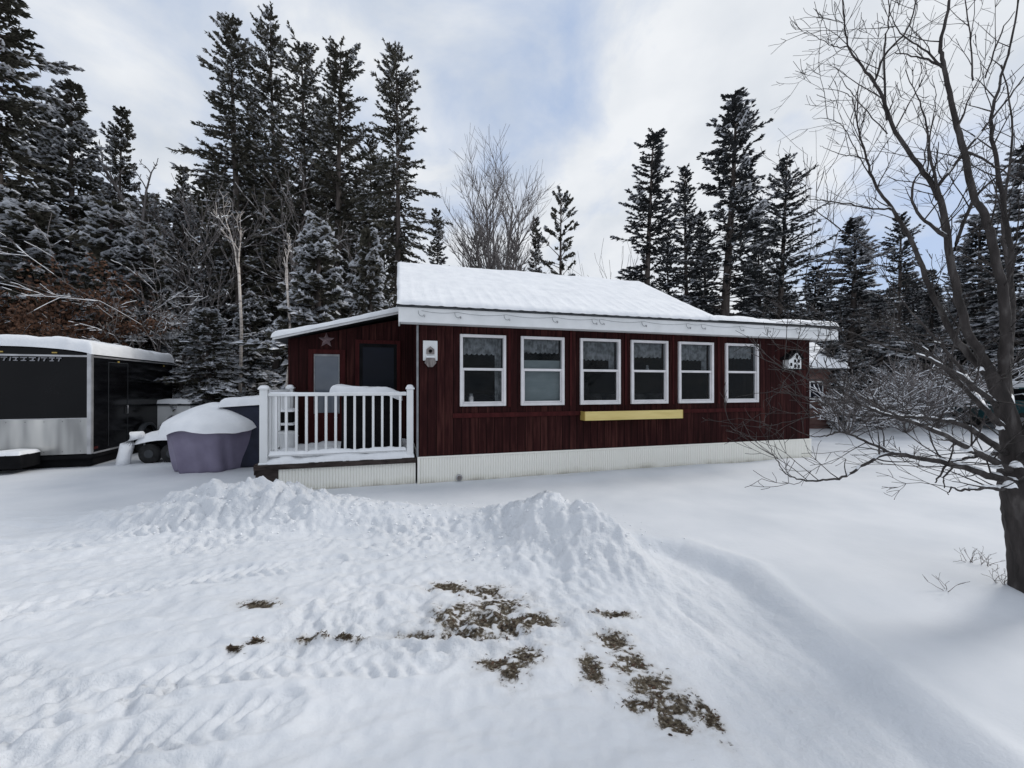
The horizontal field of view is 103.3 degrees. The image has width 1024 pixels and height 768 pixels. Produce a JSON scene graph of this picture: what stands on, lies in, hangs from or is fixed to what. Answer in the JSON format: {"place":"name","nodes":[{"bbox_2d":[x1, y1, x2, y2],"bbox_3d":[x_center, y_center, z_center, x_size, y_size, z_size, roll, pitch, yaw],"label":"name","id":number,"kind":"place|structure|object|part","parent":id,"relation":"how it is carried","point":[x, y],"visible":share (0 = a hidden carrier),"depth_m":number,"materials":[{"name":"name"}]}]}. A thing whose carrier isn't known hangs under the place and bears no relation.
{"place":"outdoors","nodes":[
{"label":"outdoors","id":0,"kind":"place"},
{"bbox_2d":[153,480,684,572],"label":"broken snow","id":1,"kind":"structure","parent":0,"point":[478,553],"depth_m":4.94,"materials":[{"name":"white snow"}]},
{"bbox_2d":[226,580,730,745],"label":"dead grass","id":2,"kind":"structure","parent":0,"point":[351,636],"depth_m":2.60,"materials":[{"name":"brown plant"}]},
{"bbox_2d":[0,408,1023,767],"bbox_3d":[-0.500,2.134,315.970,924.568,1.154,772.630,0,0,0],"label":"snowy ground","id":3,"kind":"structure","parent":0,"point":[810,624],"depth_m":3.02,"materials":[{"name":"white snow"}]},
{"bbox_2d":[0,287,74,336],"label":"beech shrub","id":4,"kind":"object","parent":3,"relation":"on","point":[39,304],"visible":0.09,"depth_m":12.08,"materials":[{"name":"brown plant"}]},
{"bbox_2d":[2,101,84,283],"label":"spruce tree","id":5,"kind":"object","parent":3,"relation":"on","point":[39,169],"visible":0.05,"depth_m":15.24,"materials":[{"name":"green plant"}]},
{"bbox_2d":[0,0,103,321],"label":"spruce tree","id":6,"kind":"object","parent":3,"relation":"on","point":[15,105],"visible":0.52,"depth_m":13.69,"materials":[{"name":"green plant"}]},
{"bbox_2d":[0,77,112,297],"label":"spruce tree","id":7,"kind":"object","parent":3,"relation":"on","point":[78,129],"visible":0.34,"depth_m":15.07,"materials":[{"name":"green plant"}]},
{"bbox_2d":[0,196,119,344],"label":"young spruce","id":8,"kind":"object","parent":3,"relation":"on","point":[16,227],"visible":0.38,"depth_m":12.68,"materials":[{"name":"green plant"}]},
{"bbox_2d":[0,334,173,469],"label":"cargo trailer","id":9,"kind":"object","parent":3,"relation":"on","point":[68,402],"visible":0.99,"depth_m":8.11,"materials":[{"name":"black paint"}]},
{"bbox_2d":[0,253,184,346],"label":"beech shrub","id":10,"kind":"object","parent":3,"relation":"on","point":[42,323],"visible":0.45,"depth_m":11.93,"materials":[{"name":"brown plant"}]},
{"bbox_2d":[98,313,126,342],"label":"sapling","id":11,"kind":"object","parent":3,"relation":"on","point":[111,324],"visible":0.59,"depth_m":12.54,"materials":[{"name":"plant"}]},
{"bbox_2d":[32,195,202,389],"bbox_3d":[-14.229,-1.651,14.263,5.665,9.719,4.559,0,0,-42],"label":"young spruce","id":12,"kind":"object","parent":3,"relation":"on","point":[96,235],"visible":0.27,"depth_m":13.62,"materials":[{"name":"green plant"}]},
{"bbox_2d":[40,213,204,387],"bbox_3d":[-12.686,-1.417,14.621,4.430,9.033,5.505,0,0,-8],"label":"young spruce","id":13,"kind":"object","parent":3,"relation":"on","point":[144,254],"visible":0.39,"depth_m":14.01,"materials":[{"name":"green plant"}]},
{"bbox_2d":[91,139,158,223],"bbox_3d":[-15.853,-3.977,16.701,2.184,11.193,1.384,0,0,-32],"label":"dead snag","id":14,"kind":"object","parent":3,"relation":"on","point":[121,196],"visible":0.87,"depth_m":16.59,"materials":[{"name":"grey plant"}]},
{"bbox_2d":[95,105,166,288],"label":"spruce tree","id":15,"kind":"object","parent":3,"relation":"on","point":[121,145],"visible":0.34,"depth_m":17.38,"materials":[{"name":"green plant"}]},
{"bbox_2d":[0,213,265,392],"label":"sapling","id":16,"kind":"object","parent":3,"relation":"on","point":[170,317],"visible":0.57,"depth_m":12.15,"materials":[{"name":"grey plant"}]},
{"bbox_2d":[115,430,170,465],"bbox_3d":[-7.681,1.368,8.827,1.280,0.768,0.767,0,0,-6],"label":"yard machine","id":17,"kind":"object","parent":3,"relation":"on","point":[154,449],"visible":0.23,"depth_m":8.60,"materials":[{"name":"rubber"}]},
{"bbox_2d":[63,170,225,319],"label":"sapling","id":18,"kind":"object","parent":3,"relation":"on","point":[164,231],"visible":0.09,"depth_m":19.61,"materials":[{"name":"grey plant"}]},
{"bbox_2d":[157,398,206,429],"bbox_3d":[-8.976,1.033,10.990,0.963,1.309,0.691,0,0,-6],"label":"utility box","id":19,"kind":"object","parent":3,"relation":"on","point":[164,410],"visible":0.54,"depth_m":10.68,"materials":[{"name":"grey metal"}]},
{"bbox_2d":[158,165,209,394],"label":"spruce tree","id":20,"kind":"object","parent":3,"relation":"on","point":[184,185],"visible":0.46,"depth_m":18.89,"materials":[{"name":"green plant"}]},
{"bbox_2d":[168,338,199,397],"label":"young spruce","id":21,"kind":"object","parent":3,"relation":"on","point":[176,344],"visible":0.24,"depth_m":12.87,"materials":[{"name":"green plant"}]},
{"bbox_2d":[104,173,285,375],"bbox_3d":[-11.236,-2.714,14.564,6.041,8.833,4.174,0,0,24],"label":"sapling","id":22,"kind":"object","parent":3,"relation":"on","point":[204,256],"visible":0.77,"depth_m":14.26,"materials":[{"name":"grey plant"}]},
{"bbox_2d":[154,308,247,426],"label":"young spruce","id":23,"kind":"object","parent":3,"relation":"on","point":[199,328],"visible":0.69,"depth_m":11.26,"materials":[{"name":"green plant"}]},
{"bbox_2d":[158,402,255,473],"bbox_3d":[-5.941,1.029,8.099,1.750,1.332,1.611,0,0,0],"label":"covered fire pit","id":24,"kind":"object","parent":3,"relation":"on","point":[210,437],"visible":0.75,"depth_m":7.54,"materials":[{"name":"purple fabric"}]},
{"bbox_2d":[186,227,232,401],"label":"spruce tree","id":25,"kind":"object","parent":3,"relation":"on","point":[209,265],"visible":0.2,"depth_m":19.79,"materials":[{"name":"green plant"}]},
{"bbox_2d":[25,153,409,400],"bbox_3d":[-22.778,-6.061,24.045,38.117,15.747,12.611,0,0,0],"label":"background wood","id":26,"kind":"object","parent":3,"relation":"on","point":[164,218],"visible":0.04,"depth_m":21.45,"materials":[{"name":"green plant"}]},
{"bbox_2d":[211,190,245,392],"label":"birch tree","id":27,"kind":"object","parent":3,"relation":"on","point":[240,313],"visible":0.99,"depth_m":12.50,"materials":[{"name":"grey plant"}]},
{"bbox_2d":[166,11,295,389],"bbox_3d":[-12.001,-7.279,18.037,4.760,17.795,5.066,0,0,42],"label":"spruce tree","id":28,"kind":"object","parent":3,"relation":"on","point":[241,54],"visible":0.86,"depth_m":17.55,"materials":[{"name":"green plant"}]},
{"bbox_2d":[218,395,258,467],"bbox_3d":[-5.311,0.936,8.300,0.979,1.429,0.734,0,0,-16],"label":"storage box","id":29,"kind":"object","parent":3,"relation":"on","point":[247,407],"visible":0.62,"depth_m":8.01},
{"bbox_2d":[218,291,281,401],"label":"young spruce","id":30,"kind":"object","parent":3,"relation":"on","point":[256,376],"visible":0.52,"depth_m":13.68,"materials":[{"name":"green plant"}]},
{"bbox_2d":[220,99,288,354],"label":"spruce tree","id":31,"kind":"object","parent":3,"relation":"on","point":[248,104],"visible":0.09,"depth_m":21.76,"materials":[{"name":"green plant"}]},
{"bbox_2d":[208,1,309,387],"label":"spruce tree","id":32,"kind":"object","parent":3,"relation":"on","point":[264,35],"visible":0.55,"depth_m":19.03,"materials":[{"name":"green plant"}]},
{"bbox_2d":[282,234,291,386],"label":"birch tree","id":33,"kind":"object","parent":3,"relation":"on","point":[287,288],"visible":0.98,"depth_m":11.00,"materials":[{"name":"grey plant"}]},
{"bbox_2d":[231,20,353,354],"bbox_3d":[-9.501,-7.165,18.331,4.369,17.475,4.704,0,0,38],"label":"spruce tree","id":34,"kind":"object","parent":3,"relation":"on","point":[305,52],"visible":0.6,"depth_m":18.09,"materials":[{"name":"green plant"}]},
{"bbox_2d":[232,210,352,389],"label":"young spruce","id":35,"kind":"object","parent":3,"relation":"on","point":[315,253],"visible":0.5,"depth_m":11.49,"materials":[{"name":"green plant"}]},
{"bbox_2d":[262,93,349,304],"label":"spruce tree","id":36,"kind":"object","parent":3,"relation":"on","point":[322,156],"visible":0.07,"depth_m":21.85,"materials":[{"name":"green plant"}]},
{"bbox_2d":[235,137,384,317],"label":"sapling","id":37,"kind":"object","parent":3,"relation":"on","point":[292,255],"visible":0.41,"depth_m":14.47,"materials":[{"name":"grey plant"}]},
{"bbox_2d":[253,385,415,489],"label":"deck","id":38,"kind":"structure","parent":3,"relation":"on","point":[325,464],"depth_m":6.55,"materials":[{"name":"white wood"}]},
{"bbox_2d":[278,430,294,448],"bbox_3d":[-3.857,0.967,6.972,0.297,0.384,0.308,0,0,-16],"label":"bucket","id":39,"kind":"object","parent":38,"relation":"on","point":[291,438],"visible":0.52,"depth_m":6.88,"materials":[{"name":"plastic"}]},
{"bbox_2d":[281,408,298,435],"bbox_3d":[-4.185,0.810,7.357,0.499,0.719,0.458,0,0,-16],"label":"chair","id":40,"kind":"object","parent":38,"relation":"on","point":[291,418],"visible":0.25,"depth_m":7.21,"materials":[{"name":"black"}]},
{"bbox_2d":[329,384,402,448],"bbox_3d":[-2.517,0.610,7.081,1.181,1.216,0.571,0,0,-16],"label":"covered grill","id":41,"kind":"object","parent":38,"relation":"on","point":[377,418],"visible":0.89,"depth_m":6.86,"materials":[{"name":"black"}]},
{"bbox_2d":[282,35,393,319],"bbox_3d":[-7.703,-7.017,18.305,4.876,17.255,4.530,0,0,-24],"label":"spruce tree","id":42,"kind":"object","parent":3,"relation":"on","point":[334,80],"visible":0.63,"depth_m":17.99,"materials":[{"name":"green plant"}]},
{"bbox_2d":[342,227,388,315],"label":"young spruce","id":43,"kind":"object","parent":3,"relation":"on","point":[371,265],"visible":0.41,"depth_m":13.38,"materials":[{"name":"green plant"}]},
{"bbox_2d":[341,125,393,301],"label":"spruce tree","id":44,"kind":"object","parent":3,"relation":"on","point":[370,143],"visible":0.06,"depth_m":21.82,"materials":[{"name":"green plant"}]},
{"bbox_2d":[350,38,452,310],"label":"spruce tree","id":45,"kind":"object","parent":3,"relation":"on","point":[402,93],"visible":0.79,"depth_m":16.81,"materials":[{"name":"green plant"}]},
{"bbox_2d":[422,207,449,265],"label":"spruce tree","id":46,"kind":"object","parent":3,"relation":"on","point":[436,233],"visible":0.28,"depth_m":23.80,"materials":[{"name":"green plant"}]},
{"bbox_2d":[467,232,483,267],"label":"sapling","id":47,"kind":"object","parent":3,"relation":"on","point":[475,261],"visible":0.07,"depth_m":24.03,"materials":[{"name":"grey plant"}]},
{"bbox_2d":[440,123,554,273],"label":"maple tree","id":48,"kind":"object","parent":3,"relation":"on","point":[496,262],"visible":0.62,"depth_m":21.49,"materials":[{"name":"grey plant"}]},
{"bbox_2d":[504,237,524,270],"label":"spruce tree","id":49,"kind":"object","parent":3,"relation":"on","point":[516,255],"visible":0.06,"depth_m":24.91,"materials":[{"name":"green plant"}]},
{"bbox_2d":[527,216,542,271],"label":"spruce tree","id":50,"kind":"object","parent":3,"relation":"on","point":[538,246],"visible":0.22,"depth_m":23.92,"materials":[{"name":"green plant"}]},
{"bbox_2d":[270,262,839,483],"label":"cottage","id":51,"kind":"structure","parent":3,"relation":"on","point":[535,370],"depth_m":7.98,"materials":[{"name":"red wood"}]},
{"bbox_2d":[319,333,333,345],"bbox_3d":[-3.692,-0.889,8.057,0.295,0.280,0.050,0,0,-16],"label":"barn star","id":52,"kind":"object","parent":51,"relation":"attached to","point":[326,339],"visible":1,"depth_m":8.06,"materials":[{"name":"brown metal"}]},
{"bbox_2d":[312,353,340,442],"bbox_3d":[-3.681,0.283,8.060,0.530,1.789,0.080,0,0,-16],"label":"door","id":53,"kind":"structure","parent":51,"relation":"in","point":[326,367],"depth_m":8.07,"materials":[{"name":"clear glass"}]},
{"bbox_2d":[359,343,396,390],"bbox_3d":[-2.749,0.176,8.327,0.732,2.003,0.076,0,0,-16],"label":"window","id":54,"kind":"structure","parent":51,"relation":"in","point":[377,362],"depth_m":8.35,"materials":[{"name":"glass"}]},
{"bbox_2d":[423,340,437,366],"bbox_3d":[-1.380,-0.511,6.857,0.241,0.450,0.090,0,0,-16],"label":"bird feeder","id":55,"kind":"object","parent":51,"relation":"attached to","point":[430,348],"visible":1,"depth_m":6.85,"materials":[{"name":"white wood"}]},
{"bbox_2d":[469,394,473,401],"bbox_3d":[-0.719,0.251,7.128,0.090,0.160,0.090,0,0,-16],"label":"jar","id":56,"kind":"object","parent":51,"relation":"in","point":[471,398],"visible":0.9,"depth_m":7.09,"materials":[{"name":"glass"}]},
{"bbox_2d":[464,395,494,401],"bbox_3d":[-0.687,0.644,8.139,0.824,0.846,0.800,0,0,-16],"label":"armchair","id":57,"kind":"object","parent":51,"relation":"in","point":[478,398],"visible":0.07,"depth_m":8.36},
{"bbox_2d":[460,334,505,405],"bbox_3d":[-0.526,-0.238,7.202,0.824,1.255,0.195,0,0,-16],"label":"window","id":58,"kind":"structure","parent":51,"relation":"in","point":[473,344],"depth_m":7.21,"materials":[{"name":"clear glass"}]},
{"bbox_2d":[521,336,564,405],"bbox_3d":[0.548,-0.238,7.498,0.843,1.255,0.180,0,0,-16],"label":"window","id":59,"kind":"structure","parent":51,"relation":"in","point":[542,382],"depth_m":7.52,"materials":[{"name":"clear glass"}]},
{"bbox_2d":[584,381,601,399],"bbox_3d":[1.347,0.496,8.611,0.849,1.146,0.800,0,0,-16],"label":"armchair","id":60,"kind":"object","parent":51,"relation":"in","point":[587,396],"visible":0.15,"depth_m":8.76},
{"bbox_2d":[580,338,620,404],"bbox_3d":[1.674,-0.237,7.824,0.849,1.255,0.195,0,0,-16],"label":"window","id":61,"kind":"structure","parent":51,"relation":"in","point":[595,349],"depth_m":7.84,"materials":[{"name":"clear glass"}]},
{"bbox_2d":[418,310,823,334],"bbox_3d":[2.659,-1.129,7.691,8.666,0.108,0.027,0,0,-16],"label":"string light","id":62,"kind":"object","parent":51,"relation":"attached to","point":[606,320],"visible":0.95,"depth_m":7.41,"materials":[{"name":"plastic"}]},
{"bbox_2d":[589,393,661,399],"bbox_3d":[2.851,0.647,9.295,2.147,0.846,0.900,0,0,-16],"label":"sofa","id":63,"kind":"object","parent":51,"relation":"in","point":[647,396],"visible":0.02,"depth_m":9.60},
{"bbox_2d":[580,409,682,420],"bbox_3d":[2.345,0.596,7.854,2.144,0.168,0.190,0,0,-16],"label":"flower box","id":64,"kind":"object","parent":51,"relation":"attached to","point":[626,415],"visible":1,"depth_m":7.73,"materials":[{"name":"yellow wood"}]},
{"bbox_2d":[630,340,668,403],"bbox_3d":[2.714,-0.236,8.119,0.841,1.255,0.195,0,0,-16],"label":"window","id":65,"kind":"structure","parent":51,"relation":"in","point":[653,349],"depth_m":8.13,"materials":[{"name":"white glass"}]},
{"bbox_2d":[678,341,713,402],"bbox_3d":[3.772,-0.235,8.418,0.853,1.255,0.195,0,0,-16],"label":"window","id":66,"kind":"structure","parent":51,"relation":"in","point":[689,351],"depth_m":8.43,"materials":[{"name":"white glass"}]},
{"bbox_2d":[725,343,758,402],"bbox_3d":[4.898,-0.234,8.736,0.862,1.255,0.195,0,0,-16],"label":"window","id":67,"kind":"structure","parent":51,"relation":"in","point":[741,353],"depth_m":8.75,"materials":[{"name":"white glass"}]},
{"bbox_2d":[780,350,804,369],"bbox_3d":[6.188,-0.528,8.944,0.478,0.435,0.190,0,0,-16],"label":"birdhouse","id":68,"kind":"object","parent":51,"relation":"attached to","point":[792,361],"visible":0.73,"depth_m":8.90,"materials":[{"name":"white wood"}]},
{"bbox_2d":[532,185,579,275],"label":"pine tree","id":69,"kind":"object","parent":3,"relation":"on","point":[566,199],"visible":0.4,"depth_m":21.85,"materials":[{"name":"green plant"}]},
{"bbox_2d":[557,239,656,279],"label":"sapling","id":70,"kind":"object","parent":3,"relation":"on","point":[609,263],"visible":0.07,"depth_m":21.73,"materials":[{"name":"grey plant"}]},
{"bbox_2d":[610,127,695,302],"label":"spruce tree","id":71,"kind":"object","parent":3,"relation":"on","point":[646,204],"visible":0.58,"depth_m":19.97,"materials":[{"name":"green plant"}]},
{"bbox_2d":[653,228,679,296],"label":"spruce tree","id":72,"kind":"object","parent":3,"relation":"on","point":[664,279],"visible":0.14,"depth_m":22.87,"materials":[{"name":"green plant"}]},
{"bbox_2d":[650,163,718,314],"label":"spruce tree","id":73,"kind":"object","parent":3,"relation":"on","point":[691,222],"visible":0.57,"depth_m":20.82,"materials":[{"name":"green plant"}]},
{"bbox_2d":[677,208,723,313],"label":"spruce tree","id":74,"kind":"object","parent":3,"relation":"on","point":[700,223],"visible":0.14,"depth_m":22.74,"materials":[{"name":"green plant"}]},
{"bbox_2d":[656,86,815,342],"bbox_3d":[10.908,-6.520,19.766,8.693,16.078,7.595,0,0,1],"label":"spruce tree","id":75,"kind":"object","parent":3,"relation":"on","point":[740,120],"visible":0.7,"depth_m":19.44,"materials":[{"name":"green plant"}]},
{"bbox_2d":[737,224,795,317],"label":"spruce tree","id":76,"kind":"object","parent":3,"relation":"on","point":[762,260],"visible":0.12,"depth_m":22.70,"materials":[{"name":"green plant"}]},
{"bbox_2d":[734,152,860,358],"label":"spruce tree","id":77,"kind":"object","parent":3,"relation":"on","point":[781,269],"visible":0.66,"depth_m":20.08,"materials":[{"name":"green plant"}]},
{"bbox_2d":[705,100,921,318],"bbox_3d":[14.840,-5.656,21.311,9.096,13.795,9.528,0,0,0],"label":"sapling","id":78,"kind":"object","parent":3,"relation":"on","point":[833,246],"visible":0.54,"depth_m":20.17,"materials":[{"name":"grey plant"}]},
{"bbox_2d":[795,264,853,350],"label":"spruce tree","id":79,"kind":"object","parent":3,"relation":"on","point":[815,279],"visible":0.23,"depth_m":21.93,"materials":[{"name":"green plant"}]},
{"bbox_2d":[809,342,848,428],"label":"garden shed","id":80,"kind":"structure","parent":3,"relation":"on","point":[816,422],"depth_m":15.33,"materials":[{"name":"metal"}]},
{"bbox_2d":[809,381,822,399],"bbox_3d":[11.480,0.240,15.311,0.576,0.700,0.054,0,0,-7],"label":"window","id":81,"kind":"structure","parent":80,"relation":"in","point":[811,394],"depth_m":15.27,"materials":[{"name":"glass"}]},
{"bbox_2d":[820,344,867,429],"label":"young spruce","id":82,"kind":"object","parent":3,"relation":"on","point":[837,354],"visible":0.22,"depth_m":15.23,"materials":[{"name":"green plant"}]},
{"bbox_2d":[689,264,1022,380],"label":"distant wood","id":83,"kind":"object","parent":3,"relation":"on","point":[833,318],"visible":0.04,"depth_m":26.55,"materials":[{"name":"green plant"}]},
{"bbox_2d":[702,0,1023,592],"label":"tree","id":84,"kind":"object","parent":3,"relation":"on","point":[1005,457],"visible":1,"depth_m":3.15,"materials":[{"name":"brown plant"}]},
{"bbox_2d":[812,215,917,407],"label":"spruce tree","id":85,"kind":"object","parent":3,"relation":"on","point":[858,222],"visible":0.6,"depth_m":20.46,"materials":[{"name":"green plant"}]},
{"bbox_2d":[809,370,929,433],"bbox_3d":[11.309,0.599,13.365,2.824,2.291,3.143,0,0,16],"label":"bare shrub","id":86,"kind":"object","parent":3,"relation":"on","point":[849,419],"visible":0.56,"depth_m":13.34,"materials":[{"name":"grey plant"}]},
{"bbox_2d":[855,365,906,427],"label":"young spruce","id":87,"kind":"object","parent":3,"relation":"on","point":[863,369],"visible":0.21,"depth_m":16.33,"materials":[{"name":"green plant"}]},
{"bbox_2d":[851,289,918,411],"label":"spruce tree","id":88,"kind":"object","parent":3,"relation":"on","point":[877,316],"visible":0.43,"depth_m":19.82,"materials":[{"name":"green plant"}]},
{"bbox_2d":[825,348,965,429],"bbox_3d":[13.565,0.215,14.795,3.745,3.048,4.661,0,0,0],"label":"bare shrub","id":89,"kind":"object","parent":3,"relation":"on","point":[906,392],"visible":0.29,"depth_m":14.36,"materials":[{"name":"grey plant"}]},
{"bbox_2d":[855,211,946,371],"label":"spruce tree","id":90,"kind":"object","parent":3,"relation":"on","point":[899,261],"visible":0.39,"depth_m":23.76,"materials":[{"name":"green plant"}]},
{"bbox_2d":[836,342,1014,432],"bbox_3d":[13.662,0.158,13.972,3.764,3.165,5.514,0,0,0],"label":"bare shrub","id":91,"kind":"object","parent":3,"relation":"on","point":[927,394],"visible":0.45,"depth_m":13.38,"materials":[{"name":"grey plant"}]},
{"bbox_2d":[901,285,951,403],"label":"spruce tree","id":92,"kind":"object","parent":3,"relation":"on","point":[932,323],"visible":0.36,"depth_m":22.08,"materials":[{"name":"green plant"}]},
{"bbox_2d":[848,336,1023,427],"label":"bare shrub","id":93,"kind":"object","parent":3,"relation":"on","point":[933,391],"visible":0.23,"depth_m":15.34,"materials":[{"name":"grey plant"}]},
{"bbox_2d":[922,574,969,591],"bbox_3d":[3.500,1.615,3.272,0.266,0.136,0.113,0,0,44],"label":"dry weed","id":94,"kind":"object","parent":3,"relation":"on","point":[945,584],"visible":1,"depth_m":3.28,"materials":[{"name":"brown plant"}]},
{"bbox_2d":[876,343,1023,426],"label":"bare shrub","id":95,"kind":"object","parent":3,"relation":"on","point":[1016,369],"visible":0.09,"depth_m":15.93,"materials":[{"name":"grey plant"}]},
{"bbox_2d":[924,278,982,407],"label":"spruce tree","id":96,"kind":"object","parent":3,"relation":"on","point":[952,305],"visible":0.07,"depth_m":20.78,"materials":[{"name":"green plant"}]},
{"bbox_2d":[954,547,984,562],"bbox_3d":[4.209,1.589,3.770,0.203,0.148,0.214,0,0,34],"label":"dry weed","id":97,"kind":"object","parent":3,"relation":"on","point":[970,561],"visible":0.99,"depth_m":3.75,"materials":[{"name":"brown plant"}]},
{"bbox_2d":[924,145,1023,421],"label":"spruce tree","id":98,"kind":"object","parent":3,"relation":"on","point":[1014,211],"visible":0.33,"depth_m":17.38,"materials":[{"name":"green plant"}]},
{"bbox_2d":[928,216,1023,415],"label":"spruce tree","id":99,"kind":"object","parent":3,"relation":"on","point":[968,250],"visible":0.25,"depth_m":19.26,"materials":[{"name":"green plant"}]},
{"bbox_2d":[954,381,1023,425],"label":"parked car","id":100,"kind":"object","parent":3,"relation":"on","point":[1020,390],"visible":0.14,"depth_m":13.99,"materials":[{"name":"black paint"}]},
{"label":"side window","id":101,"kind":"part","parent":100,"relation":"part of","materials":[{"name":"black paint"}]},
{"bbox_2d":[978,551,1001,565],"bbox_3d":[4.330,1.572,3.667,0.258,0.178,0.258,0,0,0],"label":"dry weed","id":102,"kind":"object","parent":3,"relation":"on","point":[986,559],"visible":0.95,"depth_m":3.68,"materials":[{"name":"brown plant"}]},
{"bbox_2d":[982,564,1008,584],"bbox_3d":[3.965,1.551,3.291,0.277,0.172,0.110,0,0,-18],"label":"dry weed","id":103,"kind":"object","parent":3,"relation":"on","point":[998,576],"visible":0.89,"depth_m":3.29,"materials":[{"name":"brown plant"}]},
{"bbox_2d":[980,292,1023,419],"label":"young spruce","id":104,"kind":"object","parent":3,"relation":"on","point":[993,353],"visible":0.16,"depth_m":16.84,"materials":[{"name":"green plant"}]},
{"bbox_2d":[0,0,1023,327],"label":"sky","id":105,"kind":"structure","parent":0,"point":[575,83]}
]}

